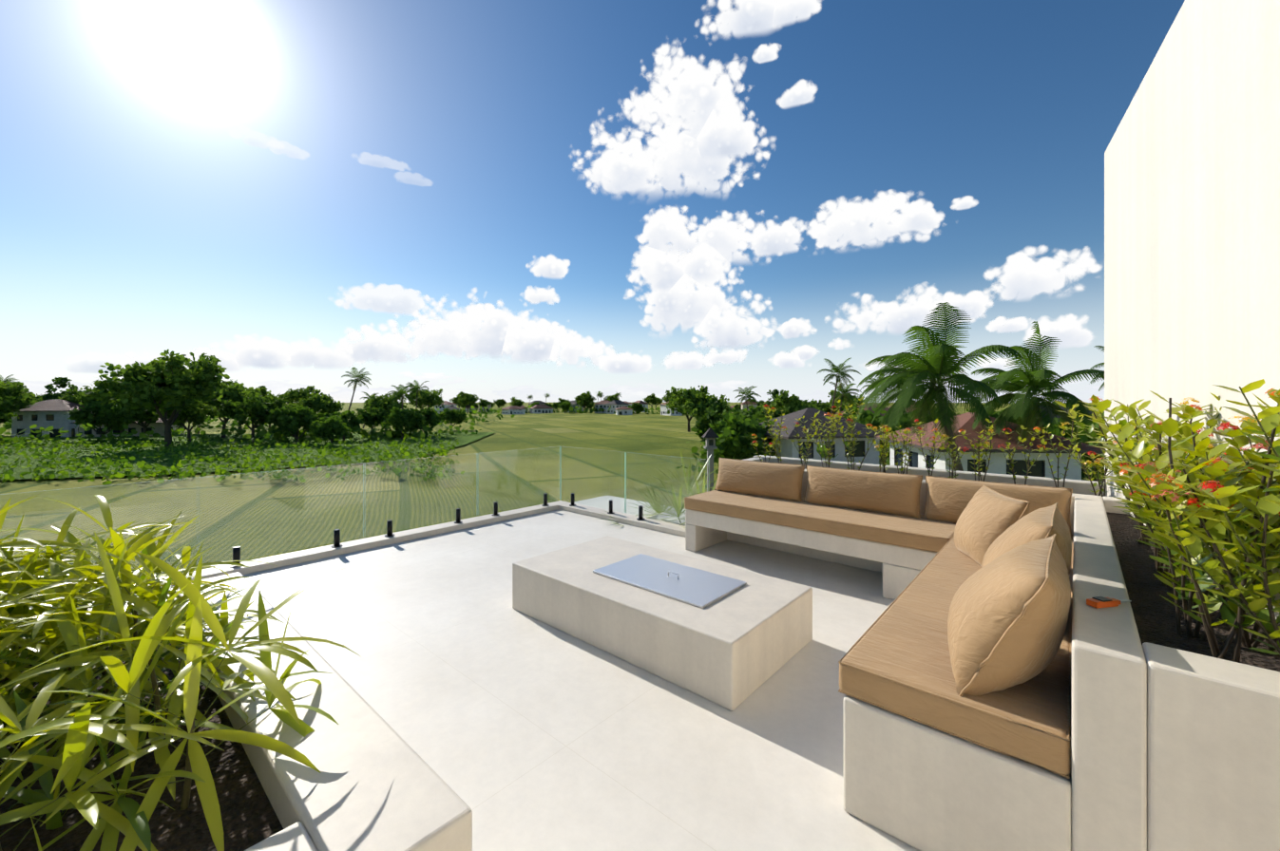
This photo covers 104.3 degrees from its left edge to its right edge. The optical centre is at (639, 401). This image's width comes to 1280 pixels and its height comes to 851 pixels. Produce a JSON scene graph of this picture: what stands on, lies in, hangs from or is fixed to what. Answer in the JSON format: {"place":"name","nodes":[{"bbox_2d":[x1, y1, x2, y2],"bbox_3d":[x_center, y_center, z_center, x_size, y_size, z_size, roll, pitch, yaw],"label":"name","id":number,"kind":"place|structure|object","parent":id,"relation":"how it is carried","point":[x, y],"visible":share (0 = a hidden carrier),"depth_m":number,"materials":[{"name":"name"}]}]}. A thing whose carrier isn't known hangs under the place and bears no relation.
{"place":"outdoors","nodes":[
{"label":"outdoors","id":0,"kind":"place"},
{"bbox_2d":[65,351,134,373],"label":"cloud","id":1,"kind":"structure","parent":0,"point":[90,362],"depth_m":2827.60,"materials":[{"name":"white"}]},
{"bbox_2d":[124,347,210,369],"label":"cloud","id":2,"kind":"structure","parent":0,"point":[145,357],"depth_m":2969.07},
{"bbox_2d":[178,346,261,371],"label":"cloud","id":3,"kind":"structure","parent":0,"point":[229,361],"depth_m":3208.31,"materials":[{"name":"white"}]},
{"bbox_2d":[229,126,278,147],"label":"cloud","id":4,"kind":"structure","parent":0,"point":[257,139],"depth_m":3062.01,"materials":[{"name":"white"}]},
{"bbox_2d":[209,333,316,368],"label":"cloud","id":5,"kind":"structure","parent":0,"point":[264,352],"depth_m":3324.66,"materials":[{"name":"white"}]},
{"bbox_2d":[270,141,306,157],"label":"cloud","id":6,"kind":"structure","parent":0,"point":[285,147],"depth_m":3164.71,"materials":[{"name":"white"}]},
{"bbox_2d":[284,336,380,368],"bbox_3d":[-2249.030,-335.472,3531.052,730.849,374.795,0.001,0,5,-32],"label":"cloud","id":7,"kind":"structure","parent":0,"point":[315,353],"depth_m":3521.21,"materials":[{"name":"white"}]},
{"bbox_2d":[335,283,436,322],"bbox_3d":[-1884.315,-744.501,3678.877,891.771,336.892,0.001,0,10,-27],"label":"cloud","id":8,"kind":"structure","parent":0,"point":[395,298],"depth_m":3675.48,"materials":[{"name":"white"}]},
{"bbox_2d":[338,319,437,367],"bbox_3d":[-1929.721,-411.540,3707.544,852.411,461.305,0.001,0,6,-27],"label":"cloud","id":9,"kind":"structure","parent":0,"point":[374,346],"depth_m":3699.61,"materials":[{"name":"white"}]},
{"bbox_2d":[370,291,480,363],"bbox_3d":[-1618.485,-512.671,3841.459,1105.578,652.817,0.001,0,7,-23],"label":"cloud","id":10,"kind":"structure","parent":0,"point":[431,335],"depth_m":3841.88,"materials":[{"name":"white"}]},
{"bbox_2d":[422,287,531,362],"bbox_3d":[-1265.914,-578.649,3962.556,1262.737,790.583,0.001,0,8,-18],"label":"cloud","id":11,"kind":"structure","parent":0,"point":[482,328],"depth_m":3961.12,"materials":[{"name":"white"}]},
{"bbox_2d":[480,301,573,364],"bbox_3d":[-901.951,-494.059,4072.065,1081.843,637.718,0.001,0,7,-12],"label":"cloud","id":12,"kind":"structure","parent":0,"point":[526,340],"depth_m":4072.93,"materials":[{"name":"white"}]},
{"bbox_2d":[520,286,559,304],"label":"cloud","id":13,"kind":"structure","parent":0,"point":[532,296],"depth_m":4032.40,"materials":[{"name":"white"}]},
{"bbox_2d":[525,254,570,286],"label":"cloud","id":14,"kind":"structure","parent":0,"point":[550,266],"depth_m":3994.88,"materials":[{"name":"white"}]},
{"bbox_2d":[0,402,1102,595],"bbox_3d":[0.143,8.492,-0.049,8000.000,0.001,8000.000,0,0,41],"label":"fields","id":15,"kind":"structure","parent":0,"point":[655,435],"depth_m":48.47,"materials":[{"name":"plant"}]},
{"bbox_2d":[0,396,19,422],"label":"tree","id":16,"kind":"object","parent":15,"relation":"on","point":[5,406],"visible":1,"depth_m":98.80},
{"bbox_2d":[0,381,38,418],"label":"tree","id":17,"kind":"object","parent":15,"relation":"on","point":[14,389],"visible":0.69,"depth_m":108.08,"materials":[{"name":"plant"}]},
{"bbox_2d":[11,399,95,438],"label":"tall house","id":18,"kind":"structure","parent":15,"relation":"on","point":[47,413],"depth_m":114.43,"materials":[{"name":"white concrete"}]},
{"bbox_2d":[38,377,83,401],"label":"tree","id":19,"kind":"object","parent":15,"relation":"on","point":[62,382],"visible":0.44,"depth_m":133.97,"materials":[{"name":"plant"}]},
{"bbox_2d":[57,387,96,413],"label":"tree","id":20,"kind":"object","parent":15,"relation":"on","point":[71,395],"visible":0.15,"depth_m":122.16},
{"bbox_2d":[63,401,133,438],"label":"tree","id":21,"kind":"object","parent":15,"relation":"on","point":[105,414],"visible":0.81,"depth_m":104.89,"materials":[{"name":"plant"}]},
{"bbox_2d":[76,387,126,433],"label":"tree","id":22,"kind":"object","parent":15,"relation":"on","point":[85,396],"visible":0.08,"depth_m":109.35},
{"bbox_2d":[69,418,188,437],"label":"bushes","id":23,"kind":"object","parent":15,"relation":"on","point":[158,426],"depth_m":117.28,"materials":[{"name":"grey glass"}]},
{"bbox_2d":[111,397,158,440],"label":"tree","id":24,"kind":"object","parent":15,"relation":"on","point":[140,415],"visible":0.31,"depth_m":103.36,"materials":[{"name":"plant"}]},
{"bbox_2d":[82,349,229,446],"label":"tree","id":25,"kind":"object","parent":15,"relation":"on","point":[163,384],"visible":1,"depth_m":86.81,"materials":[{"name":"plant"}]},
{"bbox_2d":[152,400,220,442],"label":"tree","id":26,"kind":"object","parent":15,"relation":"on","point":[195,417],"visible":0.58,"depth_m":96.75,"materials":[{"name":"plant"}]},
{"bbox_2d":[200,380,264,438],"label":"tree","id":27,"kind":"object","parent":15,"relation":"on","point":[236,391],"visible":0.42,"depth_m":111.56,"materials":[{"name":"plant"}]},
{"bbox_2d":[0,420,480,447],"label":"undergrowth","id":28,"kind":"object","parent":15,"relation":"on","point":[123,434],"visible":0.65,"depth_m":99.74,"materials":[{"name":"plant"}]},
{"bbox_2d":[215,379,278,429],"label":"tree","id":29,"kind":"object","parent":15,"relation":"on","point":[262,391],"visible":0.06,"depth_m":125.33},
{"bbox_2d":[0,432,495,479],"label":"weed patch","id":30,"kind":"object","parent":15,"relation":"on","point":[466,439],"depth_m":81.81,"materials":[{"name":"plant"}]},
{"bbox_2d":[0,434,464,484],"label":"hedge","id":31,"kind":"object","parent":30,"relation":"on","point":[127,467],"visible":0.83,"depth_m":65.55,"materials":[{"name":"plant"}]},
{"bbox_2d":[216,394,287,442],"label":"tree","id":32,"kind":"object","parent":15,"relation":"on","point":[259,408],"visible":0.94,"depth_m":98.10,"materials":[{"name":"plant"}]},
{"bbox_2d":[2,405,514,429],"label":"undergrowth","id":33,"kind":"object","parent":15,"relation":"on","point":[7,425],"visible":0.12,"depth_m":167.74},
{"bbox_2d":[265,405,328,443],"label":"tree","id":34,"kind":"object","parent":15,"relation":"on","point":[287,421],"visible":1,"depth_m":96.72,"materials":[{"name":"plant"}]},
{"bbox_2d":[283,385,315,404],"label":"tree","id":35,"kind":"object","parent":15,"relation":"on","point":[292,396],"visible":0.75,"depth_m":251.06,"materials":[{"name":"plant"}]},
{"bbox_2d":[288,389,344,416],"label":"tree","id":36,"kind":"object","parent":15,"relation":"on","point":[315,402],"visible":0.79,"depth_m":121.01,"materials":[{"name":"plant"}]},
{"bbox_2d":[308,415,353,445],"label":"tree","id":37,"kind":"object","parent":15,"relation":"on","point":[330,428],"visible":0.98,"depth_m":92.06,"materials":[{"name":"plant"}]},
{"bbox_2d":[242,423,433,443],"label":"undergrowth","id":38,"kind":"object","parent":15,"relation":"on","point":[364,433],"visible":0.62,"depth_m":104.44,"materials":[{"name":"plant"}]},
{"bbox_2d":[322,410,364,440],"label":"tree","id":39,"kind":"object","parent":15,"relation":"on","point":[353,421],"visible":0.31,"depth_m":105.78,"materials":[{"name":"plant"}]},
{"bbox_2d":[341,367,371,410],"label":"palm","id":40,"kind":"object","parent":15,"relation":"on","point":[357,380],"visible":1,"depth_m":116.82,"materials":[{"name":"plant"}]},
{"bbox_2d":[355,406,388,435],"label":"tree","id":41,"kind":"object","parent":15,"relation":"on","point":[374,415],"visible":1,"depth_m":114.06,"materials":[{"name":"plant"}]},
{"bbox_2d":[362,391,408,434],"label":"tree","id":42,"kind":"object","parent":15,"relation":"on","point":[382,402],"visible":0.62,"depth_m":125.14,"materials":[{"name":"plant"}]},
{"bbox_2d":[385,384,417,439],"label":"palm","id":43,"kind":"object","parent":15,"relation":"on","point":[403,390],"visible":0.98,"depth_m":112.07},
{"bbox_2d":[378,406,426,439],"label":"tree","id":44,"kind":"object","parent":15,"relation":"on","point":[408,419],"visible":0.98,"depth_m":107.54,"materials":[{"name":"plant"}]},
{"bbox_2d":[403,386,444,409],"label":"tree","id":45,"kind":"object","parent":15,"relation":"on","point":[428,399],"visible":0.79,"depth_m":219.21,"materials":[{"name":"plant"}]},
{"bbox_2d":[412,407,447,431],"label":"tree","id":46,"kind":"object","parent":15,"relation":"on","point":[432,418],"visible":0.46,"depth_m":117.69,"materials":[{"name":"plant"}]},
{"bbox_2d":[439,407,467,429],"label":"tree","id":47,"kind":"object","parent":15,"relation":"on","point":[457,416],"visible":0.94,"depth_m":147.40,"materials":[{"name":"plant"}]},
{"bbox_2d":[457,391,479,413],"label":"tree","id":48,"kind":"object","parent":15,"relation":"on","point":[465,399],"visible":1,"depth_m":351.20,"materials":[{"name":"green plant"}]},
{"bbox_2d":[424,404,761,415],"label":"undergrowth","id":49,"kind":"object","parent":15,"relation":"on","point":[579,410],"visible":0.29,"depth_m":355.65,"materials":[{"name":"green plant"}]},
{"bbox_2d":[665,385,714,432],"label":"tree","id":50,"kind":"object","parent":15,"relation":"on","point":[677,402],"visible":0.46,"depth_m":137.22,"materials":[{"name":"plant"}]},
{"bbox_2d":[680,388,731,420],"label":"tree","id":51,"kind":"object","parent":15,"relation":"on","point":[697,408],"visible":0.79,"depth_m":94.23,"materials":[{"name":"plant"}]},
{"bbox_2d":[701,427,719,492],"bbox_3d":[5.395,5.242,38.129,1.200,6.500,1.200,0,0,-2],"label":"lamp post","id":52,"kind":"object","parent":15,"relation":"on","point":[710,435],"visible":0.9,"depth_m":37.91,"materials":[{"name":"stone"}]},
{"bbox_2d":[690,409,766,451],"bbox_3d":[9.702,4.646,52.444,7.727,7.730,8.723,0,0,-10],"label":"tree","id":53,"kind":"object","parent":15,"relation":"on","point":[704,425],"visible":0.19,"depth_m":52.69,"materials":[{"name":"plant"}]},
{"bbox_2d":[693,413,778,466],"bbox_3d":[9.757,4.799,45.562,9.554,7.455,8.388,0,0,-31],"label":"tree","id":54,"kind":"object","parent":15,"relation":"on","point":[735,442],"visible":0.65,"depth_m":43.52,"materials":[{"name":"plant"}]},
{"bbox_2d":[734,385,761,411],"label":"palm","id":55,"kind":"object","parent":15,"relation":"on","point":[748,396],"visible":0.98,"depth_m":118.88,"materials":[{"name":"green plant"}]},
{"bbox_2d":[731,403,787,420],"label":"tree","id":56,"kind":"object","parent":15,"relation":"on","point":[753,410],"visible":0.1,"depth_m":65.53,"materials":[{"name":"plant"}]},
{"bbox_2d":[764,389,823,414],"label":"tree","id":57,"kind":"object","parent":15,"relation":"on","point":[792,404],"visible":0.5,"depth_m":78.88,"materials":[{"name":"plant"}]},
{"bbox_2d":[802,399,840,413],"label":"tree","id":58,"kind":"object","parent":15,"relation":"on","point":[827,407],"visible":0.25,"depth_m":100.32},
{"bbox_2d":[759,407,886,464],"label":"house","id":59,"kind":"structure","parent":15,"relation":"on","point":[787,449],"depth_m":42.99,"materials":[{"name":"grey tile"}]},
{"bbox_2d":[816,357,860,414],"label":"palm","id":60,"kind":"object","parent":15,"relation":"on","point":[841,372],"visible":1,"depth_m":82.62,"materials":[{"name":"green plant"}]},
{"bbox_2d":[829,382,861,416],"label":"palm","id":61,"kind":"object","parent":15,"relation":"on","point":[846,392],"visible":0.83,"depth_m":93.78,"materials":[{"name":"green plant"}]},
{"bbox_2d":[827,390,868,412],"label":"tree","id":62,"kind":"object","parent":15,"relation":"on","point":[845,403],"visible":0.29,"depth_m":129.49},
{"bbox_2d":[841,404,886,422],"bbox_3d":[28.280,4.463,63.169,10.423,8.133,9.151,0,0,-33],"label":"tree","id":63,"kind":"object","parent":15,"relation":"on","point":[865,414],"visible":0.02,"depth_m":61.79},
{"bbox_2d":[851,414,914,464],"bbox_3d":[25.704,4.799,51.000,8.388,7.455,9.554,0,0,-10],"label":"tree","id":64,"kind":"object","parent":15,"relation":"on","point":[869,419],"visible":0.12,"depth_m":50.02,"materials":[{"name":"plant"}]},
{"bbox_2d":[676,441,1104,489],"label":"undergrowth","id":65,"kind":"object","parent":15,"relation":"on","point":[695,449],"visible":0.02,"depth_m":47.16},
{"bbox_2d":[853,302,1023,471],"bbox_3d":[14.153,1.750,24.642,6.757,13.607,6.855,0,0,6],"label":"palm","id":66,"kind":"object","parent":15,"relation":"on","point":[933,370],"visible":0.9,"depth_m":23.69,"materials":[{"name":"plant"}]},
{"bbox_2d":[874,412,1104,480],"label":"house","id":67,"kind":"structure","parent":15,"relation":"on","point":[1038,468],"depth_m":27.76,"materials":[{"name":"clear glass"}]},
{"bbox_2d":[954,321,1104,449],"bbox_3d":[21.704,1.997,27.995,6.745,13.094,6.903,0,0,-1],"label":"palm","id":68,"kind":"object","parent":15,"relation":"on","point":[1034,379],"visible":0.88,"depth_m":27.02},
{"bbox_2d":[1035,413,1103,481],"bbox_3d":[38.419,4.463,41.085,10.423,8.133,9.151,0,0,24],"label":"tree","id":69,"kind":"object","parent":15,"relation":"on","point":[1057,432],"visible":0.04,"depth_m":40.69,"materials":[{"name":"plant"}]},
{"bbox_2d":[1067,412,1104,481],"bbox_3d":[37.002,4.463,35.198,9.151,8.133,10.423,0,0,-40],"label":"tree","id":70,"kind":"object","parent":15,"relation":"on","point":[1084,439],"visible":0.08,"depth_m":36.41,"materials":[{"name":"plant"}]},
{"bbox_2d":[1104,0,1279,619],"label":"tall wall","id":71,"kind":"structure","parent":15,"relation":"on","point":[1192,230],"depth_m":2.35,"materials":[{"name":"paint"}]},
{"bbox_3d":[-1.262,5.142,0.851,8.100,6.700,11.500,0,0,41],"label":"building body","id":72,"kind":"object","parent":15,"relation":"on","visible":0},
{"bbox_2d":[242,496,919,850],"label":"terrace floor","id":73,"kind":"structure","parent":72,"relation":"on","point":[495,711],"depth_m":2.45,"materials":[{"name":"concrete"}]},
{"bbox_2d":[4,572,472,850],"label":"planter","id":74,"kind":"object","parent":73,"relation":"on","point":[377,783],"visible":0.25,"depth_m":1.40,"materials":[{"name":"beige paint"}]},
{"bbox_2d":[0,642,283,850],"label":"planter soil","id":75,"kind":"structure","parent":74,"relation":"in","point":[249,817],"depth_m":1.43,"materials":[{"name":"soil"}]},
{"bbox_2d":[0,495,359,850],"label":"planter plants","id":76,"kind":"object","parent":74,"relation":"on","point":[141,634],"visible":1,"depth_m":1.50,"materials":[{"name":"green plant"}]},
{"bbox_2d":[29,500,685,610],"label":"rail kerb","id":77,"kind":"structure","parent":73,"relation":"on","point":[298,557],"depth_m":5.50,"materials":[{"name":"beige paint"}]},
{"bbox_2d":[0,446,709,593],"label":"glass panels","id":78,"kind":"object","parent":77,"relation":"on","point":[236,551],"visible":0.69,"depth_m":5.15,"materials":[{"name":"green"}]},
{"bbox_2d":[512,535,812,711],"bbox_3d":[0.080,1.302,3.352,1.820,0.380,0.970,0,0,41],"label":"fire pit table","id":79,"kind":"object","parent":73,"relation":"on","point":[730,639],"visible":1,"depth_m":2.94,"materials":[{"name":"beige paint"}]},
{"bbox_2d":[1106,512,1279,671],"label":"planter soil","id":80,"kind":"structure","parent":73,"relation":"on","point":[1154,612],"depth_m":1.85,"materials":[{"name":"soil"}]},
{"bbox_2d":[750,379,1279,663],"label":"planter plants","id":81,"kind":"object","parent":80,"relation":"on","point":[1191,494],"visible":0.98,"depth_m":1.56,"materials":[{"name":"green plant"}]},
{"bbox_2d":[597,447,716,528],"bbox_3d":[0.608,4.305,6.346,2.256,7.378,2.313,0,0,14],"label":"ornamental grass","id":82,"kind":"structure","parent":72,"relation":"on","point":[657,506],"depth_m":6.45,"materials":[{"name":"green plant"}]},
{"bbox_2d":[685,455,1279,850],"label":"built-in bench","id":83,"kind":"object","parent":72,"relation":"on","point":[1174,750],"visible":0.67,"depth_m":1.40,"materials":[{"name":"beige paint"}]},
{"bbox_2d":[684,490,955,553],"bbox_3d":[1.537,1.016,4.498,2.300,0.118,0.725,0,0,41],"label":"seat cushion","id":84,"kind":"object","parent":83,"relation":"on","point":[923,534],"visible":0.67,"depth_m":4.15,"materials":[{"name":"fabric"}]},
{"bbox_2d":[714,458,1072,696],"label":"cushions","id":85,"kind":"object","parent":83,"relation":"on","point":[1008,613],"visible":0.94,"depth_m":2.18,"materials":[{"name":"fabric"}]},
{"bbox_2d":[838,534,1073,779],"bbox_3d":[1.927,1.015,2.710,0.655,0.120,2.900,0,0,41],"label":"seat cushion","id":86,"kind":"object","parent":83,"relation":"on","point":[895,659],"visible":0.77,"depth_m":1.73,"materials":[{"name":"fabric"}]},
{"bbox_2d":[1086,596,1131,609],"bbox_3d":[1.578,0.670,1.669,0.160,0.024,0.035,0,0,-11],"label":"orange tool","id":87,"kind":"object","parent":83,"relation":"on","point":[1097,602],"visible":1,"depth_m":1.65,"materials":[{"name":"orange"}]},
{"bbox_2d":[523,331,615,366],"bbox_3d":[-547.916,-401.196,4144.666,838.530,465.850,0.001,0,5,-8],"label":"cloud","id":88,"kind":"structure","parent":0,"point":[571,348],"depth_m":4142.89,"materials":[{"name":"white"}]},
{"bbox_2d":[0,0,1184,402],"label":"sky","id":89,"kind":"structure","parent":0,"point":[439,139],"materials":[{"name":"blue"}]},
{"bbox_2d":[589,348,664,373],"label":"cloud","id":90,"kind":"structure","parent":0,"point":[611,361],"depth_m":4185.62,"materials":[{"name":"white"}]},
{"bbox_2d":[593,126,683,211],"bbox_3d":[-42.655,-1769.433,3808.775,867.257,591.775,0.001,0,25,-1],"label":"cloud","id":91,"kind":"structure","parent":0,"point":[622,171],"depth_m":3810.40,"materials":[{"name":"white"}]},
{"bbox_2d":[628,234,687,290],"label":"cloud","id":92,"kind":"structure","parent":0,"point":[660,270],"depth_m":4053.70,"materials":[{"name":"white"}]},
{"bbox_2d":[573,92,775,228],"bbox_3d":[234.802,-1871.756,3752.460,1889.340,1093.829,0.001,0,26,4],"label":"cloud","id":93,"kind":"structure","parent":0,"point":[675,154],"depth_m":3765.14,"materials":[{"name":"white"}]},
{"bbox_2d":[630,206,722,270],"bbox_3d":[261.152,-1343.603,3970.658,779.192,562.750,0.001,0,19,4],"label":"cloud","id":94,"kind":"structure","parent":0,"point":[667,229],"depth_m":3968.95,"materials":[{"name":"white"}]},
{"bbox_2d":[654,348,724,369],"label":"cloud","id":95,"kind":"structure","parent":0,"point":[683,360],"depth_m":4167.71,"materials":[{"name":"white"}]},
{"bbox_2d":[623,41,758,158],"bbox_3d":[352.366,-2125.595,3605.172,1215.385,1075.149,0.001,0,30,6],"label":"cloud","id":96,"kind":"structure","parent":0,"point":[688,92],"depth_m":3550.84,"materials":[{"name":"white"}]},
{"bbox_2d":[623,225,766,352],"bbox_3d":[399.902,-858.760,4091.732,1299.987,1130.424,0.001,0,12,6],"label":"cloud","id":97,"kind":"structure","parent":0,"point":[683,303],"depth_m":4108.10,"materials":[{"name":"white"}]},
{"bbox_2d":[679,229,749,300],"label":"cloud","id":98,"kind":"structure","parent":0,"point":[702,263],"depth_m":4017.14,"materials":[{"name":"white"}]},
{"bbox_2d":[681,98,757,176],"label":"cloud","id":99,"kind":"structure","parent":0,"point":[726,131],"depth_m":3655.89,"materials":[{"name":"white"}]},
{"bbox_2d":[698,347,746,366],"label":"cloud","id":100,"kind":"structure","parent":0,"point":[728,356],"depth_m":4121.19,"materials":[{"name":"white"}]},
{"bbox_2d":[684,283,781,364],"bbox_3d":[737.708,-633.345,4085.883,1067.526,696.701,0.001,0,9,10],"label":"cloud","id":101,"kind":"structure","parent":0,"point":[730,329],"depth_m":4083.12,"materials":[{"name":"white"}]},
{"bbox_2d":[695,0,780,52],"bbox_3d":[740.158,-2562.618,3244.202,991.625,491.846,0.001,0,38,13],"label":"cloud","id":102,"kind":"structure","parent":0,"point":[748,17],"depth_m":3284.03,"materials":[{"name":"white"}]},
{"bbox_2d":[686,208,797,283],"bbox_3d":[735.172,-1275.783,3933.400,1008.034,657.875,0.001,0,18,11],"label":"cloud","id":103,"kind":"structure","parent":0,"point":[725,237],"depth_m":3929.51,"materials":[{"name":"white"}]},
{"bbox_2d":[752,43,780,63],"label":"cloud","id":104,"kind":"structure","parent":0,"point":[763,53],"depth_m":3369.20,"materials":[{"name":"white"}]},
{"bbox_2d":[738,211,806,264],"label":"cloud","id":105,"kind":"structure","parent":0,"point":[774,238],"depth_m":3857.63,"materials":[{"name":"white"}]},
{"bbox_2d":[753,0,821,38],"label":"cloud","id":106,"kind":"structure","parent":0,"point":[787,11],"depth_m":3208.91,"materials":[{"name":"white"}]},
{"bbox_2d":[768,350,819,367],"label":"cloud","id":107,"kind":"structure","parent":0,"point":[781,359],"depth_m":4014.42,"materials":[{"name":"white"}]},
{"bbox_2d":[776,79,817,108],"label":"cloud","id":108,"kind":"structure","parent":0,"point":[801,92],"depth_m":3450.95,"materials":[{"name":"white"}]},
{"bbox_2d":[779,318,817,339],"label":"cloud","id":109,"kind":"structure","parent":0,"point":[793,328],"depth_m":3968.20,"materials":[{"name":"white"}]},
{"bbox_2d":[788,343,828,360],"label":"cloud","id":110,"kind":"structure","parent":0,"point":[805,352],"depth_m":3968.60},
{"bbox_2d":[764,190,944,250],"bbox_3d":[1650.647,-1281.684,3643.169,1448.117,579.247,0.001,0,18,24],"label":"cloud","id":111,"kind":"structure","parent":0,"point":[841,223],"depth_m":3644.76,"materials":[{"name":"white"}]},
{"bbox_2d":[824,283,976,334],"bbox_3d":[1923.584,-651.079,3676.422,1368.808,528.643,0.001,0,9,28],"label":"cloud","id":112,"kind":"structure","parent":0,"point":[895,317],"depth_m":3702.57,"materials":[{"name":"white"}]},
{"bbox_2d":[889,202,942,231],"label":"cloud","id":113,"kind":"structure","parent":0,"point":[917,218],"depth_m":3492.35,"materials":[{"name":"white"}]},
{"bbox_2d":[950,195,978,210],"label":"cloud","id":114,"kind":"structure","parent":0,"point":[966,202],"depth_m":3338.22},
{"bbox_2d":[930,278,1007,321],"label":"cloud","id":115,"kind":"structure","parent":0,"point":[974,304],"depth_m":3461.57,"materials":[{"name":"white"}]},
{"bbox_2d":[976,357,1015,369],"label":"cloud","id":116,"kind":"structure","parent":0,"point":[1000,363],"depth_m":3408.93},
{"bbox_2d":[983,313,1028,332],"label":"cloud","id":117,"kind":"structure","parent":0,"point":[1001,324],"depth_m":3353.60,"materials":[{"name":"white"}]},
{"bbox_2d":[965,246,1102,320],"bbox_3d":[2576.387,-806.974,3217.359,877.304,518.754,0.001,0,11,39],"label":"cloud","id":118,"kind":"structure","parent":0,"point":[1023,277],"depth_m":3217.99,"materials":[{"name":"white"}]},
{"bbox_2d":[999,313,1093,349],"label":"cloud","id":119,"kind":"structure","parent":0,"point":[1068,331],"depth_m":3179.26,"materials":[{"name":"white"}]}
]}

